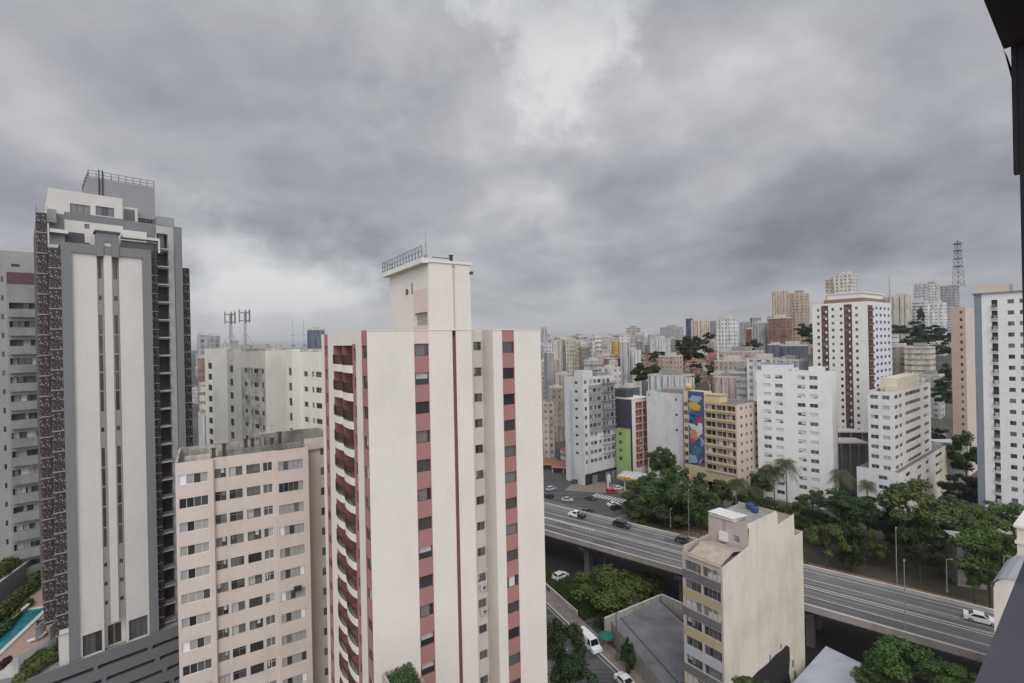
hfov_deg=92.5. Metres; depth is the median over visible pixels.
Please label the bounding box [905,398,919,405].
window
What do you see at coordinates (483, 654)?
window
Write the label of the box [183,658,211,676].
window
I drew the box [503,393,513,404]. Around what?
window
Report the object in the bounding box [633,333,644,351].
distant building
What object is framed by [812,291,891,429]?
brown striped tower
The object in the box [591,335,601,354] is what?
distant building
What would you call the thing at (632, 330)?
distant tower
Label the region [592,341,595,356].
distant building
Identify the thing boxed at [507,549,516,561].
window
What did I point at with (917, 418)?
window
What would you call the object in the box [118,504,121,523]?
window
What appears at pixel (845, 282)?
distant tower
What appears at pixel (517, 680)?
window
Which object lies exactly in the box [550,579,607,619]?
weeds
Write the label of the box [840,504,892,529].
tree
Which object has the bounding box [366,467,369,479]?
window
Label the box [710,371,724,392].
distant tower
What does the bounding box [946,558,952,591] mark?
street lamp
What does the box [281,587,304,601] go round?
window
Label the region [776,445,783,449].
window
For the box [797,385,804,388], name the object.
window
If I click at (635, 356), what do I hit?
distant tower
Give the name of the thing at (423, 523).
window
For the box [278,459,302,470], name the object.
window
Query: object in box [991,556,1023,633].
barrel roof building
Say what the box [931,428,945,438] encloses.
tree
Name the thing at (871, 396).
window
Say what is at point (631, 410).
red grid block
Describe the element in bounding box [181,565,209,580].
window
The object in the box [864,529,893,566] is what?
tree
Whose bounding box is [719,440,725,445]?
balcony window
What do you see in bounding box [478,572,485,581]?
window
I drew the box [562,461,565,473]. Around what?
shop
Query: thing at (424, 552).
window
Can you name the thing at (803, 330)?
tree
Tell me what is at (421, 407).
window
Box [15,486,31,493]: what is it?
balcony door
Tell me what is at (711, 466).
balcony window
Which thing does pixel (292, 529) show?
window
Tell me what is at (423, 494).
window
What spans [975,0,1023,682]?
window surround
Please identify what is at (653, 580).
tree
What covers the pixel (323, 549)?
window
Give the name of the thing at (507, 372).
window
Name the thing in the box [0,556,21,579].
hedge
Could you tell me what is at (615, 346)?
distant tower
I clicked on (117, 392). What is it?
window
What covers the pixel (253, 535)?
window
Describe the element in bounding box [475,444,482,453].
window
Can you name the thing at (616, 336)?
distant building
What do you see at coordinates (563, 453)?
tiled house
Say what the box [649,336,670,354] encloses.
distant tower
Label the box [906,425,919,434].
window
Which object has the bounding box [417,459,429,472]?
window
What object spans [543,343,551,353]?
distant building
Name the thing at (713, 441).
balcony window
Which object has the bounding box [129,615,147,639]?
window
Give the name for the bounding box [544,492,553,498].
parked car
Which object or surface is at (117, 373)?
window
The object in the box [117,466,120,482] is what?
window
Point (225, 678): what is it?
window
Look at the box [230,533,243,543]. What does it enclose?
window
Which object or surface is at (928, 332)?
tree
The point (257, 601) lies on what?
window
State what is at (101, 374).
window
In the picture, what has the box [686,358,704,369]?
tiled house
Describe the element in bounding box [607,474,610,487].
totem sign
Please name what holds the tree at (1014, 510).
on the ground at (946, 421)
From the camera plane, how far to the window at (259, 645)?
64.50 m
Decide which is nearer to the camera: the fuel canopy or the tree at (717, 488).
the tree at (717, 488)
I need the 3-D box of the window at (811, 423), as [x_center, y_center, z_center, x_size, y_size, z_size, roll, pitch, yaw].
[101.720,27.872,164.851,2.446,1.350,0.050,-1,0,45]
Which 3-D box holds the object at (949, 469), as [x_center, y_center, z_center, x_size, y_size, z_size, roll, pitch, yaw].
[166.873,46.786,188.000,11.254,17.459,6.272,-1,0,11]
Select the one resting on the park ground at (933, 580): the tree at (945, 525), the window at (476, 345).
the tree at (945, 525)
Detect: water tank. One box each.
[685,383,691,390]
[745,502,753,509]
[750,505,758,513]
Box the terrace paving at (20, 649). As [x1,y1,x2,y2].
[0,584,55,678]
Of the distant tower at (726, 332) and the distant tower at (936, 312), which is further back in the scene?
the distant tower at (936, 312)
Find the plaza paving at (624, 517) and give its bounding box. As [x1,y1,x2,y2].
[614,511,650,522]
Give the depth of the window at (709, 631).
67.47 m
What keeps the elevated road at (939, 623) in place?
on the ground at (946, 421)
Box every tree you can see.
[546,618,589,681]
[550,658,598,682]
[568,563,652,613]
[592,606,619,630]
[619,636,635,673]
[621,491,659,524]
[625,471,661,505]
[630,362,652,381]
[634,478,683,517]
[636,571,670,595]
[642,492,697,528]
[646,446,671,475]
[648,351,657,360]
[650,365,660,373]
[652,351,664,355]
[657,454,676,472]
[659,465,709,513]
[663,478,714,516]
[674,335,697,346]
[676,335,713,359]
[681,488,723,532]
[689,361,702,368]
[692,375,701,382]
[702,332,714,338]
[705,362,714,374]
[711,479,732,507]
[722,478,751,502]
[731,491,757,505]
[731,675,769,682]
[741,497,778,510]
[742,486,765,502]
[746,338,762,349]
[749,468,775,495]
[759,464,785,507]
[770,458,801,513]
[773,501,812,529]
[794,323,812,336]
[795,490,827,508]
[798,508,832,547]
[801,336,812,343]
[804,523,851,568]
[808,488,884,555]
[825,469,857,491]
[826,517,859,546]
[830,521,871,571]
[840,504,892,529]
[849,660,891,682]
[857,479,877,530]
[862,633,945,682]
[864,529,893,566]
[873,506,911,547]
[874,477,962,566]
[891,321,924,334]
[891,526,947,582]
[899,334,935,345]
[910,515,962,551]
[911,324,942,339]
[917,307,925,333]
[918,493,969,521]
[918,658,977,682]
[929,344,951,354]
[930,385,952,403]
[931,327,950,344]
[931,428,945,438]
[934,376,951,391]
[936,473,977,505]
[937,363,951,380]
[941,430,976,484]
[944,505,1009,538]
[945,530,1000,560]
[946,528,1016,608]
[957,565,997,604]
[961,500,1017,528]
[984,502,1023,533]
[987,533,1016,558]
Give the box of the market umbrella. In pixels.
[598,631,613,646]
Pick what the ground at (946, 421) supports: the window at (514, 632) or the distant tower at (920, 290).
the distant tower at (920, 290)
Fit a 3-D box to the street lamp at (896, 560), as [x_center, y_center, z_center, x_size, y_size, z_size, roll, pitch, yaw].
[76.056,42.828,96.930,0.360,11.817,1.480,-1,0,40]
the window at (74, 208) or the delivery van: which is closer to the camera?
the window at (74, 208)
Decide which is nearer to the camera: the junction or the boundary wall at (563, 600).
the boundary wall at (563, 600)
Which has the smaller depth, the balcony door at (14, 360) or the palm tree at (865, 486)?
the balcony door at (14, 360)
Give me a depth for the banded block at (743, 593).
71.05 m
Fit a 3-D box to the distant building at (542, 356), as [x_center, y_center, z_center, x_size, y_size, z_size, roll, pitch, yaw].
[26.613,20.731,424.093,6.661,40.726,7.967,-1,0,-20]
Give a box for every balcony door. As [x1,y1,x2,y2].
[11,376,23,382]
[12,358,35,364]
[13,321,34,326]
[13,431,36,438]
[14,394,30,401]
[14,467,37,475]
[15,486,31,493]
[16,449,37,456]
[16,503,38,512]
[16,522,39,530]
[17,540,39,548]
[22,559,36,564]
[23,303,28,308]
[24,340,30,345]
[26,412,39,418]
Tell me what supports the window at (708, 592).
in the banded block at (743, 593)
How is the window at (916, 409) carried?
in the corner block at (902, 447)
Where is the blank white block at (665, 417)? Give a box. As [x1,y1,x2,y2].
[646,387,691,484]
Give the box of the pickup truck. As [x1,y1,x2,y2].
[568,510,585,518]
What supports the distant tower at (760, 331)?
on the ground at (946, 421)
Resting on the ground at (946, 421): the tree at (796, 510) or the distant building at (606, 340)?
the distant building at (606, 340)
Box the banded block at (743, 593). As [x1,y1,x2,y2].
[682,502,804,682]
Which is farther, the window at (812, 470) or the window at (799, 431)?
the window at (799, 431)
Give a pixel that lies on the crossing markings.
(604, 498)
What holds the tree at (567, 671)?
on the ground at (946, 421)
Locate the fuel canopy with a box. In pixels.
[617,470,661,490]
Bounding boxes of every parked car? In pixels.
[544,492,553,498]
[545,485,556,490]
[552,570,568,579]
[561,496,573,501]
[581,508,593,512]
[584,495,596,500]
[606,488,617,493]
[607,501,619,506]
[610,504,621,509]
[613,485,623,489]
[613,519,630,528]
[614,671,633,682]
[674,534,693,543]
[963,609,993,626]
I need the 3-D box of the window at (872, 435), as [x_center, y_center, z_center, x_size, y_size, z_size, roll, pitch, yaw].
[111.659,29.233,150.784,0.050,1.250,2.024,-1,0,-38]
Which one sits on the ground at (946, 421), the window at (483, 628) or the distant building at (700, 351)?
the distant building at (700, 351)
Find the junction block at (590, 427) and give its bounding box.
[564,370,616,485]
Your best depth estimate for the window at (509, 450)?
55.92 m
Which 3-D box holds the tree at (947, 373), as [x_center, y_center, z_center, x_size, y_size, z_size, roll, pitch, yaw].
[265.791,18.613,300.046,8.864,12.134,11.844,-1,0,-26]
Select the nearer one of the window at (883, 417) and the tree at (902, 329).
the window at (883, 417)
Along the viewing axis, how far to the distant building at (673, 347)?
602.97 m
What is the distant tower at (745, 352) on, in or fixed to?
on the ground at (946, 421)
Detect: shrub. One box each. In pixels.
[0,655,12,670]
[11,659,45,682]
[19,647,47,670]
[29,644,58,666]
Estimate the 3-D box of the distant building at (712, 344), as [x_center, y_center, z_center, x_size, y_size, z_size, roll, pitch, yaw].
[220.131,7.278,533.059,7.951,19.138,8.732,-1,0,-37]
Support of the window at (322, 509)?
in the apartment block at (251, 560)
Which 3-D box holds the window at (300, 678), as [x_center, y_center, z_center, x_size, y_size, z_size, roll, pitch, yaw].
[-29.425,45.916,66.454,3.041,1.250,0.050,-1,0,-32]
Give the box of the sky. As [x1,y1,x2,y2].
[0,0,1021,349]
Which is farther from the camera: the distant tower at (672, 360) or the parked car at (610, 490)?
the distant tower at (672, 360)
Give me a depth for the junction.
179.43 m
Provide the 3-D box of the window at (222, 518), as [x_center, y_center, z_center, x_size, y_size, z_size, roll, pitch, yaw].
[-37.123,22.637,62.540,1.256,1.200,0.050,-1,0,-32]
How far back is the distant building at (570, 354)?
360.21 m
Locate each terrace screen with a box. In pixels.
[35,620,45,641]
[49,622,55,641]
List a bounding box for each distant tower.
[197,332,209,399]
[198,355,204,411]
[198,409,206,444]
[199,382,205,411]
[209,333,219,348]
[307,327,324,348]
[540,327,547,343]
[542,399,554,457]
[543,357,559,384]
[549,385,563,441]
[556,371,571,426]
[557,338,565,371]
[576,340,580,369]
[579,344,589,369]
[584,357,601,371]
[596,353,614,366]
[598,365,620,387]
[604,355,619,366]
[611,339,619,356]
[619,383,639,395]
[626,326,639,335]
[629,347,641,395]
[648,368,694,390]
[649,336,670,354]
[658,352,682,372]
[660,325,682,342]
[686,317,692,336]
[691,318,708,346]
[710,320,715,340]
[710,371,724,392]
[713,373,736,398]
[714,355,746,372]
[716,316,737,359]
[719,346,763,359]
[729,367,746,399]
[739,320,749,345]
[745,327,751,345]
[747,354,780,400]
[752,321,768,353]
[767,342,783,357]
[768,315,791,343]
[772,289,790,316]
[777,355,807,369]
[780,341,808,366]
[790,290,810,354]
[825,277,833,299]
[833,271,857,293]
[883,295,898,334]
[892,335,898,343]
[892,343,912,374]
[894,293,912,340]
[904,343,935,373]
[912,298,928,345]
[913,282,927,300]
[919,371,944,418]
[926,282,939,302]
[927,300,947,355]
[940,283,959,307]
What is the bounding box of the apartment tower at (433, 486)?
[321,227,547,682]
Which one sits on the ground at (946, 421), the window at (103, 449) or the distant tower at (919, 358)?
the distant tower at (919, 358)
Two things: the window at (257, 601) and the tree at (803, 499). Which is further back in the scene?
the tree at (803, 499)
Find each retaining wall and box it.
[0,560,30,602]
[1,603,30,626]
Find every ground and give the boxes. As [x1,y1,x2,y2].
[12,339,1001,653]
[635,514,998,606]
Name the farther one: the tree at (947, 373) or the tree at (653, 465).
the tree at (947, 373)
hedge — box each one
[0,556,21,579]
[0,570,40,622]
[0,598,34,635]
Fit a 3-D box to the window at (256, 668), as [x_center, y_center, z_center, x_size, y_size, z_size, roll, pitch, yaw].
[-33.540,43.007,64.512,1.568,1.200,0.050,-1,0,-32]
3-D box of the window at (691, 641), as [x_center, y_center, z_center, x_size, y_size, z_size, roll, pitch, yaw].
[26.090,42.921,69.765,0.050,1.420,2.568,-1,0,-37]
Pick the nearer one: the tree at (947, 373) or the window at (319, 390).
the window at (319, 390)
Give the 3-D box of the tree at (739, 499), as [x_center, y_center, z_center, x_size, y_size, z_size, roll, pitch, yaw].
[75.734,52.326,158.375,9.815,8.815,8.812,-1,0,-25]
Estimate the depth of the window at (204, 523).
60.58 m
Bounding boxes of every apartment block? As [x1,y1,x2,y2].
[175,423,328,682]
[205,344,322,443]
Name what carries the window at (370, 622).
in the apartment tower at (433, 486)
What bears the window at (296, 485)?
in the apartment block at (251, 560)
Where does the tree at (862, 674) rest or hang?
on the ground at (946, 421)
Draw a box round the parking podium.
[0,620,179,682]
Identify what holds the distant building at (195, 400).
on the ground at (946, 421)
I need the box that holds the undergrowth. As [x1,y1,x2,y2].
[666,527,853,575]
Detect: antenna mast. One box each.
[222,311,237,344]
[237,310,253,344]
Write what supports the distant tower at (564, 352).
on the ground at (946, 421)
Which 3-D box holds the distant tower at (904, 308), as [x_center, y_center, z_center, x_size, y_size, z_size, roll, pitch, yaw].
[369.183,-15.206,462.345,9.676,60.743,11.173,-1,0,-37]
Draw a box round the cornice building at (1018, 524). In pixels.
[1013,511,1023,555]
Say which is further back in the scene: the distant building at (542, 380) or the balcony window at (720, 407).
the distant building at (542, 380)
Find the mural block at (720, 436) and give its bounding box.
[683,390,757,495]
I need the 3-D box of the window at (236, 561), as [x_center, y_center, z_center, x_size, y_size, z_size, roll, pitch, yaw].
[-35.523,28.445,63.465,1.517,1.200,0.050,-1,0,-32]
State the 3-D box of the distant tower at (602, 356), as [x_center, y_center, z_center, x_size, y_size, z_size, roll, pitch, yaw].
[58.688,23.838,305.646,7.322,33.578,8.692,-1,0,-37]
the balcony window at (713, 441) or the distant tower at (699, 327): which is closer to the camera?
the balcony window at (713, 441)
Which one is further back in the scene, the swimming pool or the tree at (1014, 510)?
the tree at (1014, 510)
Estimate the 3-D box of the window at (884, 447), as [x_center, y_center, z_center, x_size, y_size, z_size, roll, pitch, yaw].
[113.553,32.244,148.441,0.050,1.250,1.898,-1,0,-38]
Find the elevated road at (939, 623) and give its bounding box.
[544,502,993,671]
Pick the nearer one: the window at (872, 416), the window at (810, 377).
the window at (872, 416)
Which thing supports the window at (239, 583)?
in the apartment block at (251, 560)
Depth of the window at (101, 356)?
74.22 m
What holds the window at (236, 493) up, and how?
in the apartment block at (251, 560)
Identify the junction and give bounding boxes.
[543,478,663,517]
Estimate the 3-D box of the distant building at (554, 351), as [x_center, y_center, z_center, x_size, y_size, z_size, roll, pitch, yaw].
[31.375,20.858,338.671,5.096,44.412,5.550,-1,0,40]
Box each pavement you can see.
[546,589,644,682]
[565,482,629,493]
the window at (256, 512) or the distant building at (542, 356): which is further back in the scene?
the distant building at (542, 356)
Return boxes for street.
[546,603,617,682]
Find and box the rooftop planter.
[382,662,423,682]
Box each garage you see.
[838,427,867,461]
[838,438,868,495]
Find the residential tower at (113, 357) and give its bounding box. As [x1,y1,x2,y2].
[34,169,192,666]
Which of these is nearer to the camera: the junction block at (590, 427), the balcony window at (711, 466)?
the balcony window at (711, 466)
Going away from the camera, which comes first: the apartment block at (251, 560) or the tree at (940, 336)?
the apartment block at (251, 560)
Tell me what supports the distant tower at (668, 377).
on the ground at (946, 421)
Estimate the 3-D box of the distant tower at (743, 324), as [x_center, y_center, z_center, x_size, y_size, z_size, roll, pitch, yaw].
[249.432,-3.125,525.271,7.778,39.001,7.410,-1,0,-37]
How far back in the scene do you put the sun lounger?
71.97 m
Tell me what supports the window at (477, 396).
in the apartment tower at (433, 486)
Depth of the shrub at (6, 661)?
66.01 m
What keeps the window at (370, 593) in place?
in the apartment tower at (433, 486)
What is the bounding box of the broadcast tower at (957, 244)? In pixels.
[952,240,964,286]
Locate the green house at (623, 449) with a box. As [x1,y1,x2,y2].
[616,427,630,480]
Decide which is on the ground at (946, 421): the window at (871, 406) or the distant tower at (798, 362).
the distant tower at (798, 362)
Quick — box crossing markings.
[546,494,625,508]
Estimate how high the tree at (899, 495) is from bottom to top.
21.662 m
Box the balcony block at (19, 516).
[0,250,42,576]
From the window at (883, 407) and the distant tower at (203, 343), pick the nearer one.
the window at (883, 407)
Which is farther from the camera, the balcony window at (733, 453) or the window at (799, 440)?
the balcony window at (733, 453)
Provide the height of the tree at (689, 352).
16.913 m
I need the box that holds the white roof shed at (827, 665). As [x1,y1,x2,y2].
[793,646,860,682]
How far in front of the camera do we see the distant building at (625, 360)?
288.19 m
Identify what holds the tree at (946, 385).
on the ground at (946, 421)
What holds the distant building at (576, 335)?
on the ground at (946, 421)
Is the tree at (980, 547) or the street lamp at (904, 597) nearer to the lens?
the street lamp at (904, 597)
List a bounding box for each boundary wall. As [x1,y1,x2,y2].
[546,583,577,615]
[604,594,660,642]
[661,594,682,619]
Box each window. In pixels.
[70,203,89,214]
[83,630,101,655]
[96,206,113,216]
[98,259,100,278]
[99,315,101,333]
[99,336,102,353]
[100,355,102,371]
[100,373,103,390]
[101,392,103,410]
[102,448,104,466]
[102,468,105,485]
[103,487,105,505]
[103,507,105,526]
[103,528,106,546]
[108,622,120,644]
[113,260,116,279]
[114,315,117,333]
[115,335,118,352]
[115,355,118,370]
[115,372,118,388]
[116,391,119,409]
[117,446,120,464]
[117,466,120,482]
[118,485,121,502]
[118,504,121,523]
[119,525,122,542]
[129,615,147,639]
[179,472,207,484]
[179,495,208,508]
[180,518,208,532]
[180,542,209,556]
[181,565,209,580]
[181,588,210,604]
[182,612,210,628]
[182,635,211,652]
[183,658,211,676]
[214,468,225,478]
[215,491,226,501]
[215,514,226,523]
[216,536,226,547]
[216,559,227,569]
[217,582,227,593]
[217,605,228,615]
[218,628,228,639]
[218,650,229,662]
[219,673,229,682]
[229,466,241,476]
[229,488,242,498]
[230,511,242,521]
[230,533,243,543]
[231,556,243,566]
[231,578,244,589]
[232,601,244,612]
[232,623,245,634]
[233,645,245,657]
[233,668,246,680]
[246,463,259,473]
[247,486,259,495]
[247,508,260,518]
[248,530,260,540]
[248,552,261,562]
[249,574,261,585]
[249,596,262,607]
[250,618,262,629]
[250,640,263,652]
[251,662,263,674]
[263,462,271,471]
[263,484,272,493]
[264,505,272,515]
[264,527,273,537]
[265,549,273,559]
[265,571,274,581]
[266,593,274,602]
[266,615,275,625]
[267,636,275,646]
[267,658,275,668]
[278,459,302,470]
[279,480,302,492]
[279,502,303,514]
[280,523,303,535]
[280,544,304,557]
[281,565,304,579]
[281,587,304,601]
[281,608,305,623]
[282,629,305,644]
[282,651,306,666]
[283,672,306,682]
[316,387,321,392]
[321,487,324,495]
[321,507,324,515]
[322,547,325,555]
[323,587,326,595]
[323,607,326,615]
[324,647,327,655]
[363,346,366,357]
[364,376,367,388]
[365,406,367,418]
[365,436,368,449]
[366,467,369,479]
[367,498,369,509]
[367,527,370,540]
[368,558,370,570]
[368,587,371,600]
[369,618,372,631]
[415,344,427,355]
[415,372,427,384]
[416,401,428,413]
[416,430,429,442]
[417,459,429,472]
[418,487,430,501]
[418,516,430,530]
[419,545,431,559]
[419,574,432,588]
[420,603,432,617]
[421,631,433,646]
[421,660,433,675]
[473,342,480,350]
[474,367,480,375]
[474,393,481,401]
[475,419,481,427]
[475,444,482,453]
[476,470,482,478]
[476,495,483,504]
[477,521,484,530]
[478,547,484,556]
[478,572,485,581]
[479,598,485,607]
[479,623,486,633]
[480,649,486,659]
[480,675,487,682]
[502,342,512,352]
[503,368,513,378]
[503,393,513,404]
[504,419,514,430]
[505,445,514,456]
[505,471,515,482]
[506,497,515,508]
[506,523,516,535]
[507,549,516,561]
[507,574,517,587]
[508,600,517,613]
[508,626,518,639]
[509,652,519,665]
[510,678,519,682]
[685,559,700,573]
[686,579,700,592]
[686,597,701,612]
[687,617,701,631]
[687,635,701,650]
[687,654,702,670]
[688,673,702,682]
[703,566,720,581]
[704,586,720,601]
[704,606,720,621]
[705,625,721,641]
[705,645,721,661]
[705,664,722,682]
[707,404,714,408]
[707,413,714,417]
[707,421,715,426]
[708,430,715,434]
[708,438,715,443]
[708,447,715,451]
[708,455,715,460]
[708,464,715,469]
[718,405,725,410]
[718,414,725,418]
[718,423,725,427]
[719,431,725,436]
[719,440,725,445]
[719,449,725,453]
[719,457,726,462]
[719,466,726,471]
[728,406,734,411]
[729,433,735,437]
[729,442,735,446]
[729,450,735,455]
[734,535,738,542]
[763,383,770,386]
[763,392,770,395]
[775,384,782,387]
[776,428,783,431]
[776,437,783,440]
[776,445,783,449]
[797,376,804,379]
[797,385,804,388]
[797,394,804,397]
[798,412,805,415]
[798,421,805,425]
[798,430,805,434]
[798,439,805,443]
[799,457,806,461]
[799,466,806,470]
[799,485,806,489]
[809,376,816,379]
[809,385,817,388]
[810,394,817,398]
[810,404,817,407]
[810,413,817,416]
[810,422,817,426]
[810,431,818,435]
[811,441,818,444]
[811,450,818,454]
[811,459,818,463]
[811,468,818,472]
[811,477,819,482]
[870,395,877,398]
[870,405,877,408]
[870,414,877,418]
[871,434,878,438]
[871,444,878,448]
[871,454,878,458]
[879,475,886,479]
[882,405,889,409]
[882,415,889,419]
[883,446,890,449]
[883,456,890,460]
[883,466,890,470]
[905,389,919,395]
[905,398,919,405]
[906,407,919,414]
[906,416,919,424]
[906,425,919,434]
[906,434,920,443]
[906,443,920,453]
[907,452,920,462]
[1008,321,1013,325]
[1008,332,1014,336]
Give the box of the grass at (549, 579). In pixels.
[545,570,812,668]
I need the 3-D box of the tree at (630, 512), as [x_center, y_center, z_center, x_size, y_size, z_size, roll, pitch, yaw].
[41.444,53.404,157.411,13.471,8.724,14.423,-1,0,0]
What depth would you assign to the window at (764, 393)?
175.23 m
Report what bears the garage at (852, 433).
on the ground at (946, 421)
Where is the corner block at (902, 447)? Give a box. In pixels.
[857,373,947,520]
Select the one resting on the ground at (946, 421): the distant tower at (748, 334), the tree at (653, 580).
the distant tower at (748, 334)
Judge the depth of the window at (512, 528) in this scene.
55.95 m
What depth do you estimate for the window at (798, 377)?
167.39 m
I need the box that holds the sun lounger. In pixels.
[27,631,45,642]
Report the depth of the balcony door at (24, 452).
91.59 m
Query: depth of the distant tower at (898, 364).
289.05 m
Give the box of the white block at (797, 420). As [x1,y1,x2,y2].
[756,362,838,509]
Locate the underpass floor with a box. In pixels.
[545,536,978,682]
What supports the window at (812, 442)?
in the white block at (797, 420)
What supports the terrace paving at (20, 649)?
on the parking podium
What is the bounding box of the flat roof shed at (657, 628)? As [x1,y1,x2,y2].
[611,601,684,682]
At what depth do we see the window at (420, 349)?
50.23 m
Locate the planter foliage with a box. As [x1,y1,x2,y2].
[385,662,424,682]
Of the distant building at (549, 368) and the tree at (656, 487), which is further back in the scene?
the distant building at (549, 368)
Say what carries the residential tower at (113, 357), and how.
on the parking podium
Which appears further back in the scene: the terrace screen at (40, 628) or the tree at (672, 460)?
the tree at (672, 460)
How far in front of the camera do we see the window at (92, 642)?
72.47 m
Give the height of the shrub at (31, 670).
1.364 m
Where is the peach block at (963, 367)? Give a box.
[951,307,976,475]
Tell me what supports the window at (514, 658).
in the apartment tower at (433, 486)
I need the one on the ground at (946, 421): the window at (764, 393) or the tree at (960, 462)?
the tree at (960, 462)
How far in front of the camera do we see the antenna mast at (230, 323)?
103.85 m
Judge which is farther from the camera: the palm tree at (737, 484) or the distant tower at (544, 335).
the distant tower at (544, 335)
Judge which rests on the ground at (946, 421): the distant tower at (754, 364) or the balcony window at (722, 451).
the distant tower at (754, 364)
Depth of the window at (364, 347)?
48.09 m
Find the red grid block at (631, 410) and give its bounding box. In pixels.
[615,388,647,472]
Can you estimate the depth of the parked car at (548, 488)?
189.70 m
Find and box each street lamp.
[616,612,619,660]
[688,489,689,535]
[895,527,897,585]
[903,559,906,630]
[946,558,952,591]
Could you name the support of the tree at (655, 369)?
on the ground at (946, 421)
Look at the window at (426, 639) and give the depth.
50.23 m
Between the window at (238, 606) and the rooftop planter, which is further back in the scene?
the window at (238, 606)
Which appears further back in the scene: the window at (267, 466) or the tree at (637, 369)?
the tree at (637, 369)
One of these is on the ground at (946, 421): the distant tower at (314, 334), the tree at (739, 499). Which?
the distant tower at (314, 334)
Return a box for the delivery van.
[579,626,602,653]
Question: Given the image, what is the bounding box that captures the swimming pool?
[0,606,43,655]
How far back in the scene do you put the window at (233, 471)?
63.43 m
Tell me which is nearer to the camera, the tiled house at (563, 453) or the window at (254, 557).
the window at (254, 557)
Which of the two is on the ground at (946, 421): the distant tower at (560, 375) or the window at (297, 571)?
the distant tower at (560, 375)
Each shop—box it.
[543,458,556,468]
[551,460,563,472]
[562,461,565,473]
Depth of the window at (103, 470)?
74.19 m
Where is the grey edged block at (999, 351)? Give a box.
[971,283,1023,534]
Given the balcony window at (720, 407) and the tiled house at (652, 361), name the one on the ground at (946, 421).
the tiled house at (652, 361)
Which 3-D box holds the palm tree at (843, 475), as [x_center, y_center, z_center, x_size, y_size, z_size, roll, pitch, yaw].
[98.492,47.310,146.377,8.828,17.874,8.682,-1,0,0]
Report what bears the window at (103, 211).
in the residential tower at (113, 357)
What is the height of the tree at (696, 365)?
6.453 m
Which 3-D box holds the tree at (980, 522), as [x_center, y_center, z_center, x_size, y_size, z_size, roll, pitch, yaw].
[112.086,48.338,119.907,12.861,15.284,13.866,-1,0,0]
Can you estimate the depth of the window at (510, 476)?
55.95 m
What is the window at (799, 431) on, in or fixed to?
in the white block at (797, 420)
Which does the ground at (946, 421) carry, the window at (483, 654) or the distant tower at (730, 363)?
the distant tower at (730, 363)
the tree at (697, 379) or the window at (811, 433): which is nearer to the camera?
the window at (811, 433)
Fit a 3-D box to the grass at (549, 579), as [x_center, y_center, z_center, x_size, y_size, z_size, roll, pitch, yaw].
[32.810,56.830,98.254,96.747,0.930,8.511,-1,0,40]
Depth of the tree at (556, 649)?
76.97 m
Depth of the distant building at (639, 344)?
460.81 m
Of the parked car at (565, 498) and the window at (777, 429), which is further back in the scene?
the parked car at (565, 498)
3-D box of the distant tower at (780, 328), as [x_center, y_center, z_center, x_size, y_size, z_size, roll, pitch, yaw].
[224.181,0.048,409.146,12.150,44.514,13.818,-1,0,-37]
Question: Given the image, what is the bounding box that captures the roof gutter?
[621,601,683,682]
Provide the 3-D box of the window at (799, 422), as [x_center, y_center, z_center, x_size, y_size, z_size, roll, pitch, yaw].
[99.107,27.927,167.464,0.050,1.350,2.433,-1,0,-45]
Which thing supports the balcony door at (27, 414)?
in the balcony block at (19, 516)
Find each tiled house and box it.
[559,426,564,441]
[560,447,565,460]
[646,359,657,364]
[684,363,693,370]
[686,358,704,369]
[689,367,700,375]
[695,372,706,382]
[703,363,711,370]
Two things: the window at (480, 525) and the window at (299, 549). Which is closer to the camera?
the window at (480, 525)
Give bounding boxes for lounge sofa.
[36,619,52,625]
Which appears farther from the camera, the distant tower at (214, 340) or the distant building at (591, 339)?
the distant building at (591, 339)
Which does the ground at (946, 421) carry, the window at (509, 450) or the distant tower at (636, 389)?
the distant tower at (636, 389)
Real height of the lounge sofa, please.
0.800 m
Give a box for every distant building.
[192,386,198,403]
[195,367,197,377]
[223,343,230,348]
[231,340,238,348]
[541,342,543,359]
[541,360,544,401]
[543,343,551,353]
[544,350,553,400]
[551,340,562,371]
[555,340,559,357]
[566,337,575,374]
[573,334,584,339]
[578,339,585,345]
[589,337,593,357]
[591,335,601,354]
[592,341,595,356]
[602,335,612,353]
[609,360,617,366]
[612,334,619,339]
[620,334,629,347]
[620,340,629,384]
[630,337,636,349]
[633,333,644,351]
[637,340,642,353]
[643,332,652,336]
[644,337,647,344]
[670,337,677,351]
[696,349,707,354]
[709,339,716,349]
[750,318,760,326]
[947,306,954,346]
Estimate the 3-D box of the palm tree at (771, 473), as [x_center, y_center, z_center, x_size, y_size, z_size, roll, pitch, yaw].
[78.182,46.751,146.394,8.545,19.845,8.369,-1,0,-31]
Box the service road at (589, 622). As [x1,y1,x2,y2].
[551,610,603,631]
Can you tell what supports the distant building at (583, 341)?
on the ground at (946, 421)
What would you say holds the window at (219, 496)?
in the apartment block at (251, 560)
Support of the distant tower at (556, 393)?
on the ground at (946, 421)

